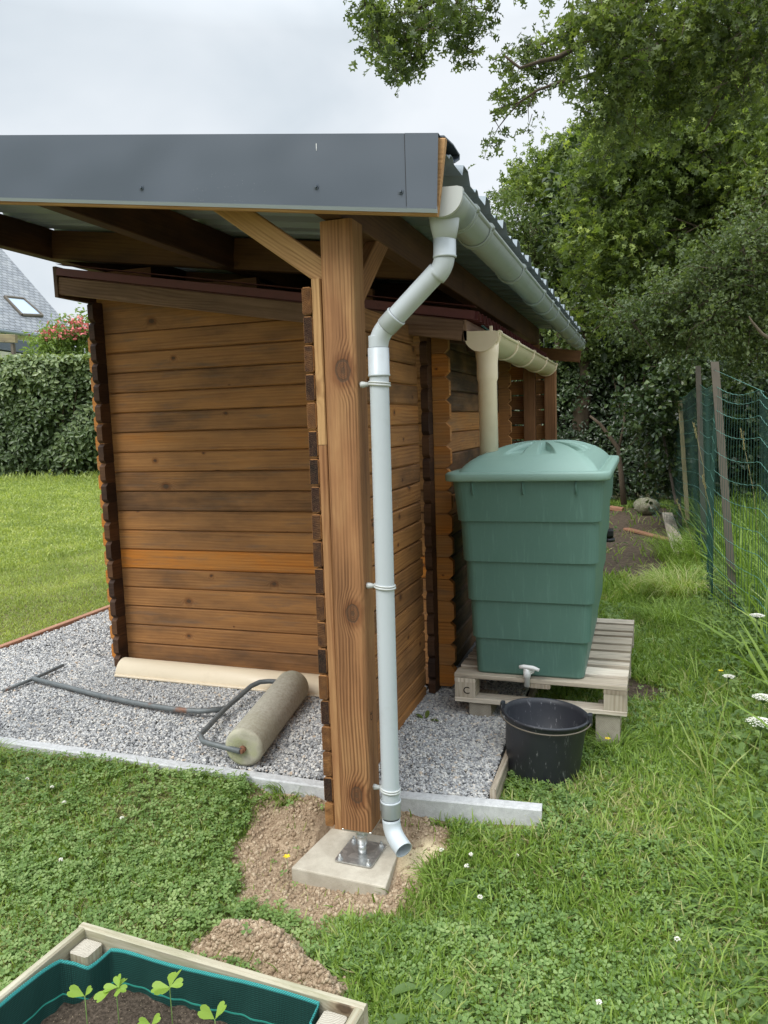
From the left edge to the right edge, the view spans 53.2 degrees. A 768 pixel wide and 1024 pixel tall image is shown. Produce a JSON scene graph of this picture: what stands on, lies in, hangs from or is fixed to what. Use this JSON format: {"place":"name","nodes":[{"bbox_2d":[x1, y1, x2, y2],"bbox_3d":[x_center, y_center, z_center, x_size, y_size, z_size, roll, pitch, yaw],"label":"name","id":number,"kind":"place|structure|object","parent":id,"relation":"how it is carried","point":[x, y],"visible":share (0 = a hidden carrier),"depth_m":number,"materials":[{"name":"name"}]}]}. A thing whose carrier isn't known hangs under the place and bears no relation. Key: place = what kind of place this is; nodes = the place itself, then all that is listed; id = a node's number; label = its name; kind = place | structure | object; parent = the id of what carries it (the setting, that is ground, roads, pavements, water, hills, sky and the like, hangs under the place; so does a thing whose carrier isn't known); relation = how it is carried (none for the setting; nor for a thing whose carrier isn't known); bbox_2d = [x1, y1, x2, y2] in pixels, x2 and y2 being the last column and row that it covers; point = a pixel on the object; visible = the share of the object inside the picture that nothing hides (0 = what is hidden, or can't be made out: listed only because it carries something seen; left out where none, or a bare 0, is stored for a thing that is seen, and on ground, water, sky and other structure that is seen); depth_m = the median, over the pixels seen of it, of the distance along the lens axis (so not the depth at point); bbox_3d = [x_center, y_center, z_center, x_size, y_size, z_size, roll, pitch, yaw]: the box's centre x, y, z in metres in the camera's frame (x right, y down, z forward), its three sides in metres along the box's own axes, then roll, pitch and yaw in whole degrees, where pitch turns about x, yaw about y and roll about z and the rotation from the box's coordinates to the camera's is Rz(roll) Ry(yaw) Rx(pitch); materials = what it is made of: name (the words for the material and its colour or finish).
{"place":"outdoors","nodes":[
{"label":"outdoors","id":0,"kind":"place"},
{"bbox_2d":[0,468,109,644],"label":"lawn","id":1,"kind":"structure","parent":0,"point":[45,539],"depth_m":10.71,"materials":[{"name":"green plant"}]},
{"bbox_2d":[0,610,528,798],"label":"gravel","id":2,"kind":"structure","parent":0,"point":[455,732],"depth_m":4.29,"materials":[{"name":"grey gravel"}]},
{"bbox_2d":[2,664,308,765],"bbox_3d":[-1.333,1.063,4.615,2.177,0.238,0.828,2,8,33],"label":"garden roller","id":3,"kind":"object","parent":2,"relation":"on","point":[255,732],"visible":1,"depth_m":4.11,"materials":[{"name":"concrete"}]},
{"bbox_2d":[114,657,319,696],"bbox_3d":[-0.819,1.040,4.814,1.995,0.101,0.198,1,7,20],"label":"spare gutter","id":4,"kind":"object","parent":2,"relation":"on","point":[231,677],"visible":0.53,"depth_m":4.88,"materials":[{"name":"beige plastic"}]},
{"bbox_2d":[416,710,438,720],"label":"weed seedling","id":5,"kind":"object","parent":2,"relation":"on","point":[427,712],"visible":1,"depth_m":4.18,"materials":[{"name":"green plant"}]},
{"bbox_2d":[469,689,497,716],"bbox_3d":[0.558,1.075,4.278,0.123,0.100,0.202,0,7,19],"label":"timber block","id":6,"kind":"object","parent":2,"relation":"on","point":[481,709],"depth_m":4.19,"materials":[{"name":"brown wood"}]},
{"bbox_2d":[0,0,719,350],"label":"sky","id":7,"kind":"structure","parent":0,"point":[68,67],"materials":[{"name":"white"}]},
{"bbox_2d":[0,481,767,1023],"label":"ground","id":8,"kind":"structure","parent":0,"point":[320,827],"depth_m":3.38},
{"bbox_2d":[0,334,17,355],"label":"pergola beam","id":9,"kind":"structure","parent":8,"relation":"on","point":[11,339],"depth_m":23.09,"materials":[{"name":"beige wood"}]},
{"bbox_2d":[0,738,23,766],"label":"grass tuft","id":10,"kind":"object","parent":8,"relation":"on","point":[4,748],"visible":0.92,"depth_m":4.10,"materials":[{"name":"green plant"}]},
{"bbox_2d":[0,248,68,356],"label":"white house","id":11,"kind":"structure","parent":8,"relation":"on","point":[25,306],"depth_m":32.47,"materials":[{"name":"grey stone"}]},
{"bbox_2d":[0,340,84,355],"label":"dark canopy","id":12,"kind":"object","parent":8,"relation":"on","point":[6,347],"visible":0.07,"depth_m":25.73,"materials":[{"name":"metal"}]},
{"bbox_2d":[0,351,99,475],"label":"laurel hedge","id":13,"kind":"object","parent":8,"relation":"on","point":[47,414],"visible":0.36,"depth_m":20.09,"materials":[{"name":"green plant"}]},
{"bbox_2d":[19,303,89,355],"bbox_3d":[-9.251,-3.603,22.678,2.632,5.063,1.839,-3,7,-8],"label":"silk tree","id":14,"kind":"object","parent":8,"relation":"on","point":[59,339],"visible":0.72,"depth_m":22.21,"materials":[{"name":"green plant"}]},
{"bbox_2d":[0,605,109,648],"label":"edging board","id":15,"kind":"object","parent":8,"relation":"on","point":[58,626],"visible":0.18,"depth_m":6.37,"materials":[{"name":"brown wood"}]},
{"bbox_2d":[0,736,324,800],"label":"concrete kerb","id":16,"kind":"structure","parent":8,"relation":"on","point":[294,785],"depth_m":3.81,"materials":[{"name":"grey concrete"}]},
{"bbox_2d":[0,922,367,1023],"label":"raised planter","id":17,"kind":"object","parent":8,"relation":"on","point":[83,956],"visible":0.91,"depth_m":2.18,"materials":[{"name":"teal plastic"}]},
{"bbox_2d":[67,985,91,1023],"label":"sorrel seedling","id":18,"kind":"object","parent":17,"relation":"in","point":[75,991],"visible":1,"depth_m":2.06,"materials":[{"name":"green plant"}]},
{"bbox_2d":[94,974,127,1023],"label":"sorrel seedling","id":19,"kind":"object","parent":17,"relation":"in","point":[118,981],"visible":1,"depth_m":2.06,"materials":[{"name":"green plant"}]},
{"bbox_2d":[138,1013,160,1023],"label":"sorrel seedling","id":20,"kind":"object","parent":17,"relation":"in","point":[156,1019],"visible":1,"depth_m":1.96,"materials":[{"name":"green plant"}]},
{"bbox_2d":[151,969,182,1023],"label":"sorrel seedling","id":21,"kind":"object","parent":17,"relation":"in","point":[159,987],"visible":1,"depth_m":2.04,"materials":[{"name":"green plant"}]},
{"bbox_2d":[197,1001,226,1023],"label":"sorrel seedling","id":22,"kind":"object","parent":17,"relation":"in","point":[205,1012],"visible":1,"depth_m":1.98,"materials":[{"name":"green plant"}]},
{"bbox_2d":[262,782,303,811],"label":"grass tuft","id":23,"kind":"object","parent":8,"relation":"on","point":[276,794],"visible":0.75,"depth_m":3.56,"materials":[{"name":"green plant"}]},
{"bbox_2d":[52,264,557,693],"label":"log shed","id":24,"kind":"structure","parent":8,"relation":"on","point":[200,402],"depth_m":4.94,"materials":[{"name":"brown wood"}]},
{"bbox_2d":[188,788,451,996],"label":"soil","id":25,"kind":"structure","parent":8,"relation":"on","point":[270,929],"depth_m":2.98,"materials":[{"name":"brown soil"}]},
{"bbox_2d":[292,828,396,895],"bbox_3d":[-0.130,1.478,3.247,0.418,0.072,0.385,0,7,19],"label":"concrete footing","id":26,"kind":"object","parent":8,"relation":"on","point":[316,865],"visible":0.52,"depth_m":3.13,"materials":[{"name":"grey concrete"}]},
{"bbox_2d":[0,133,585,867],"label":"carport","id":27,"kind":"object","parent":26,"relation":"on","point":[410,221],"visible":0.96,"depth_m":3.01,"materials":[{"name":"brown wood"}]},
{"bbox_2d":[302,278,425,829],"bbox_3d":[-0.015,0.127,3.746,0.077,2.230,1.460,0,7,19],"label":"log screen","id":28,"kind":"object","parent":27,"relation":"attached to","point":[409,604],"visible":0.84,"depth_m":3.69,"materials":[{"name":"brown wood"}]},
{"bbox_2d":[0,710,766,1023],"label":"dry clippings","id":29,"kind":"object","parent":8,"relation":"on","point":[21,804],"visible":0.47,"depth_m":3.02,"materials":[{"name":"beige plant"}]},
{"bbox_2d":[0,496,767,1023],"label":"grass","id":30,"kind":"structure","parent":8,"relation":"on","point":[614,590],"depth_m":3.07,"materials":[{"name":"green plant"}]},
{"bbox_2d":[444,878,468,888],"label":"fallen leaf","id":31,"kind":"object","parent":30,"relation":"on","point":[457,881],"visible":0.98,"depth_m":3.00,"materials":[{"name":"green plant"}]},
{"bbox_2d":[0,600,767,1023],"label":"clover","id":32,"kind":"object","parent":8,"relation":"on","point":[196,914],"visible":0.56,"depth_m":2.94,"materials":[{"name":"green plant"}]},
{"bbox_2d":[386,1013,411,1023],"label":"fallen leaf","id":33,"kind":"object","parent":8,"relation":"on","point":[399,1018],"visible":0.96,"depth_m":2.34,"materials":[{"name":"green plant"}]},
{"bbox_2d":[389,982,419,995],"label":"fallen leaf","id":34,"kind":"object","parent":8,"relation":"on","point":[402,988],"visible":0.95,"depth_m":2.46,"materials":[{"name":"green plant"}]},
{"bbox_2d":[108,502,767,1023],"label":"broadleaf weeds","id":35,"kind":"object","parent":8,"relation":"on","point":[738,948],"visible":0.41,"depth_m":3.38,"materials":[{"name":"green plant"}]},
{"bbox_2d":[403,848,479,905],"bbox_3d":[0.223,1.459,3.041,0.329,0.109,0.378,0,7,19],"label":"grass tuft","id":36,"kind":"object","parent":8,"relation":"on","point":[425,877],"visible":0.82,"depth_m":3.06,"materials":[{"name":"green plant"}]},
{"bbox_2d":[433,984,454,1004],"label":"fallen leaf","id":37,"kind":"object","parent":8,"relation":"on","point":[445,987],"visible":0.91,"depth_m":2.44,"materials":[{"name":"green plant"}]},
{"bbox_2d":[379,790,541,825],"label":"concrete kerb","id":38,"kind":"structure","parent":8,"relation":"on","point":[420,804],"depth_m":3.37,"materials":[{"name":"grey concrete"}]},
{"bbox_2d":[477,894,482,915],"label":"clover flower","id":39,"kind":"object","parent":8,"relation":"on","point":[479,896],"visible":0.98,"depth_m":2.83,"materials":[{"name":"white plant"}]},
{"bbox_2d":[490,688,537,799],"bbox_3d":[0.958,1.118,4.810,0.028,0.138,2.975,0,7,19],"label":"edging board","id":40,"kind":"object","parent":8,"relation":"on","point":[497,787],"visible":0.19,"depth_m":3.56,"materials":[{"name":"brown wood"}]},
{"bbox_2d":[502,771,551,800],"bbox_3d":[0.634,1.294,3.570,0.278,0.079,0.295,-8,9,-43],"label":"grass tuft","id":41,"kind":"object","parent":8,"relation":"on","point":[522,789],"visible":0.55,"depth_m":3.56,"materials":[{"name":"green plant"}]},
{"bbox_2d":[487,183,581,347],"bbox_3d":[3.138,-3.533,15.924,2.542,6.679,2.542,-6,8,-29],"label":"willow tree","id":42,"kind":"object","parent":8,"relation":"on","point":[530,237],"visible":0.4,"depth_m":15.38,"materials":[{"name":"green plant"}]},
{"bbox_2d":[484,107,599,348],"bbox_3d":[4.054,-4.856,17.962,3.431,8.767,2.492,0,7,19],"label":"distant oak","id":43,"kind":"object","parent":8,"relation":"on","point":[532,176],"visible":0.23,"depth_m":17.29,"materials":[{"name":"green plant"}]},
{"bbox_2d":[500,697,592,788],"bbox_3d":[0.789,1.121,3.735,0.438,0.368,0.429,0,7,19],"label":"black bucket","id":44,"kind":"object","parent":8,"relation":"on","point":[545,737],"visible":0.9,"depth_m":3.61,"materials":[{"name":"plastic"}]},
{"bbox_2d":[343,0,767,182],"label":"oak tree","id":45,"kind":"object","parent":8,"relation":"on","point":[616,32],"visible":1,"depth_m":6.29,"materials":[{"name":"green plant"}]},
{"bbox_2d":[529,253,627,441],"bbox_3d":[3.963,-2.810,15.285,2.887,5.338,2.398,-6,8,-31],"label":"hazel bush","id":46,"kind":"object","parent":8,"relation":"on","point":[584,414],"visible":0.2,"depth_m":14.89,"materials":[{"name":"green plant"}]},
{"bbox_2d":[543,329,627,349],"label":"woods","id":47,"kind":"object","parent":8,"relation":"on","point":[549,345],"depth_m":20.32,"materials":[{"name":"green plant"}]},
{"bbox_2d":[596,999,601,1010],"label":"clover flower","id":48,"kind":"object","parent":8,"relation":"on","point":[598,1001],"visible":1,"depth_m":2.30,"materials":[{"name":"white plant"}]},
{"bbox_2d":[596,699,621,744],"bbox_3d":[1.192,1.144,4.061,0.123,0.230,0.202,0,7,19],"label":"timber block","id":49,"kind":"object","parent":8,"relation":"on","point":[606,725],"depth_m":3.96,"materials":[{"name":"brown wood"}]},
{"bbox_2d":[454,618,633,716],"bbox_3d":[1.034,0.881,4.671,0.921,0.160,1.354,0,7,19],"label":"wooden pallet","id":50,"kind":"object","parent":49,"relation":"on","point":[608,669],"visible":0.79,"depth_m":4.17,"materials":[{"name":"brown wood"}]},
{"bbox_2d":[445,440,618,686],"bbox_3d":[0.965,0.206,4.639,0.838,1.269,1.590,0,7,19],"label":"water tank","id":51,"kind":"object","parent":50,"relation":"on","point":[533,516],"visible":0.99,"depth_m":3.97,"materials":[{"name":"green plastic"}]},
{"bbox_2d":[607,528,614,541],"bbox_3d":[1.498,0.389,5.222,0.146,0.731,0.090,0,7,19],"label":"black hose","id":52,"kind":"object","parent":51,"relation":"hanging from","point":[610,535],"visible":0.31,"depth_m":5.15,"materials":[{"name":"plastic"}]},
{"bbox_2d":[610,506,624,510],"bbox_3d":[4.172,-0.057,13.752,0.260,0.070,0.120,10,16,40],"label":"broken brick","id":53,"kind":"object","parent":8,"relation":"on","point":[615,508],"visible":0.69,"depth_m":13.70,"materials":[{"name":"orange brick"}]},
{"bbox_2d":[589,384,648,504],"bbox_3d":[4.284,-1.222,13.551,0.563,2.219,1.183,-7,8,-36],"label":"crooked tree trunk","id":54,"kind":"object","parent":8,"relation":"on","point":[623,498],"visible":0.46,"depth_m":13.67,"materials":[{"name":"brown plant"}]},
{"bbox_2d":[584,722,654,765],"bbox_3d":[1.188,1.179,3.879,0.446,0.143,0.512,0,7,19],"label":"grass tuft","id":55,"kind":"object","parent":8,"relation":"on","point":[625,743],"visible":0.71,"depth_m":3.89,"materials":[{"name":"green plant"}]},
{"bbox_2d":[499,339,767,503],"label":"laurel hedge","id":56,"kind":"object","parent":8,"relation":"on","point":[604,383],"visible":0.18,"depth_m":14.79,"materials":[{"name":"green plant"}]},
{"bbox_2d":[523,0,767,405],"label":"dark thicket","id":57,"kind":"object","parent":8,"relation":"on","point":[539,247],"visible":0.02,"depth_m":14.91,"materials":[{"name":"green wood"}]},
{"bbox_2d":[623,528,668,540],"bbox_3d":[3.723,0.313,10.833,0.100,0.030,1.158,-3,7,-11],"label":"wooden plank","id":58,"kind":"object","parent":8,"relation":"on","point":[637,531],"visible":0.61,"depth_m":10.91,"materials":[{"name":"brown wood"}]},
{"bbox_2d":[633,497,658,514],"bbox_3d":[4.539,-0.091,13.207,0.473,0.330,0.407,2,5,-22],"label":"mossy stone","id":59,"kind":"object","parent":8,"relation":"on","point":[640,505],"visible":0.84,"depth_m":13.07,"materials":[{"name":"grey stone"}]},
{"bbox_2d":[535,26,767,346],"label":"field maple","id":60,"kind":"object","parent":8,"relation":"on","point":[695,182],"visible":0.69,"depth_m":10.92,"materials":[{"name":"green plant"}]},
{"bbox_2d":[612,594,730,631],"bbox_3d":[2.356,0.817,6.203,0.990,0.245,1.030,0,7,19],"label":"grass tuft","id":61,"kind":"object","parent":8,"relation":"on","point":[659,607],"visible":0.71,"depth_m":6.22,"materials":[{"name":"green plant"}]},
{"bbox_2d":[618,559,726,603],"bbox_3d":[2.760,0.630,7.011,1.337,0.384,1.358,0,7,19],"label":"grass tuft","id":62,"kind":"object","parent":8,"relation":"on","point":[664,583],"visible":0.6,"depth_m":6.96,"materials":[{"name":"green plant"}]},
{"bbox_2d":[662,512,684,555],"bbox_3d":[4.119,0.267,10.937,0.160,0.050,3.835,0,7,18],"label":"wooden plank","id":63,"kind":"object","parent":8,"relation":"on","point":[666,518],"visible":0.42,"depth_m":11.09,"materials":[{"name":"grey wood"}]},
{"bbox_2d":[583,166,767,385],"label":"privet shrub","id":64,"kind":"object","parent":8,"relation":"on","point":[733,272],"visible":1,"depth_m":8.71,"materials":[{"name":"green plant"}]},
{"bbox_2d":[748,316,767,339],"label":"bare branch","id":65,"kind":"object","parent":64,"relation":"attached to","point":[761,333],"visible":1,"depth_m":7.79,"materials":[{"name":"brown plant"}]},
{"bbox_2d":[623,523,734,561],"bbox_3d":[3.700,0.354,8.987,1.914,0.459,1.903,0,7,19],"label":"grass tuft","id":66,"kind":"object","parent":8,"relation":"on","point":[667,545],"visible":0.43,"depth_m":9.03,"materials":[{"name":"green plant"}]},
{"bbox_2d":[678,401,689,519],"bbox_3d":[4.090,-0.700,10.450,0.048,1.628,0.186,-8,9,-44],"label":"wooden stake","id":67,"kind":"object","parent":8,"relation":"on","point":[685,474],"visible":0.73,"depth_m":10.44,"materials":[{"name":"brown wood"}]},
{"bbox_2d":[604,328,767,515],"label":"ivy bush","id":68,"kind":"object","parent":8,"relation":"on","point":[676,387],"visible":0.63,"depth_m":10.71,"materials":[{"name":"green plant"}]},
{"bbox_2d":[635,636,747,676],"bbox_3d":[2.133,0.970,5.228,0.932,0.200,0.862,0,7,19],"label":"grass tuft","id":69,"kind":"object","parent":8,"relation":"on","point":[683,652],"visible":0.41,"depth_m":5.30,"materials":[{"name":"green plant"}]},
{"bbox_2d":[648,481,767,924],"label":"tall weeds","id":70,"kind":"object","parent":8,"relation":"on","point":[739,519],"visible":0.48,"depth_m":4.77,"materials":[{"name":"green plant"}]},
{"bbox_2d":[740,428,759,557],"bbox_3d":[2.679,-0.134,5.604,0.032,0.966,0.166,-8,9,-43],"label":"grass seed head","id":71,"kind":"object","parent":70,"relation":"attached to","point":[751,481],"depth_m":5.59},
{"bbox_2d":[650,362,767,657],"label":"wire fence","id":72,"kind":"object","parent":8,"relation":"on","point":[718,433],"visible":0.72,"depth_m":6.03,"materials":[{"name":"dark green wire"},{"name":"green wire"},{"name":"brown grey weathered wood"}]},
{"bbox_2d":[662,435,676,503],"bbox_3d":[4.057,-0.636,10.900,0.044,1.034,0.375,-4,7,-15],"label":"metal rod","id":73,"kind":"object","parent":72,"relation":"attached to","point":[671,479],"visible":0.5,"depth_m":10.86,"materials":[{"name":"brown metal"}]},
{"bbox_2d":[702,474,715,556],"bbox_3d":[2.762,0.041,6.507,0.131,0.730,0.032,3,8,37],"label":"grass seed head","id":74,"kind":"object","parent":8,"relation":"on","point":[705,486],"depth_m":6.49},
{"bbox_2d":[655,808,767,971],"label":"grass tuft","id":75,"kind":"object","parent":8,"relation":"on","point":[732,896],"visible":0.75,"depth_m":2.81,"materials":[{"name":"green plant"}]},
{"bbox_2d":[663,597,766,659],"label":"grass tuft","id":76,"kind":"object","parent":8,"relation":"on","point":[703,626],"visible":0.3,"depth_m":5.47,"materials":[{"name":"green plant"}]},
{"bbox_2d":[679,862,767,1021],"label":"grass tuft","id":77,"kind":"object","parent":8,"relation":"on","point":[749,955],"visible":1,"depth_m":2.33,"materials":[{"name":"green plant"}]},
{"bbox_2d":[722,674,734,698],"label":"umbel flower","id":78,"kind":"object","parent":8,"relation":"on","point":[730,676],"visible":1,"depth_m":4.40,"materials":[{"name":"white plant"}]},
{"bbox_2d":[746,717,767,769],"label":"umbel flower","id":79,"kind":"object","parent":8,"relation":"on","point":[761,727],"visible":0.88,"depth_m":3.51,"materials":[{"name":"white plant"}]},
{"bbox_2d":[751,613,764,685],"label":"umbel flower","id":80,"kind":"object","parent":8,"relation":"on","point":[757,615],"visible":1,"depth_m":4.41,"materials":[{"name":"white plant"}]},
{"bbox_2d":[752,693,767,738],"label":"umbel flower","id":81,"kind":"object","parent":8,"relation":"on","point":[763,700],"visible":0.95,"depth_m":3.75,"materials":[{"name":"white plant"}]},
{"bbox_2d":[676,498,697,566],"bbox_3d":[2.769,0.191,7.004,0.200,0.642,0.028,0,7,19],"label":"grass seed head","id":82,"kind":"object","parent":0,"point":[687,526],"depth_m":6.99},
{"bbox_2d":[692,422,706,509],"bbox_3d":[2.557,-0.349,6.204,0.023,0.761,0.138,-8,9,-42],"label":"grass seed head","id":83,"kind":"object","parent":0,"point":[695,432],"depth_m":6.19}
]}

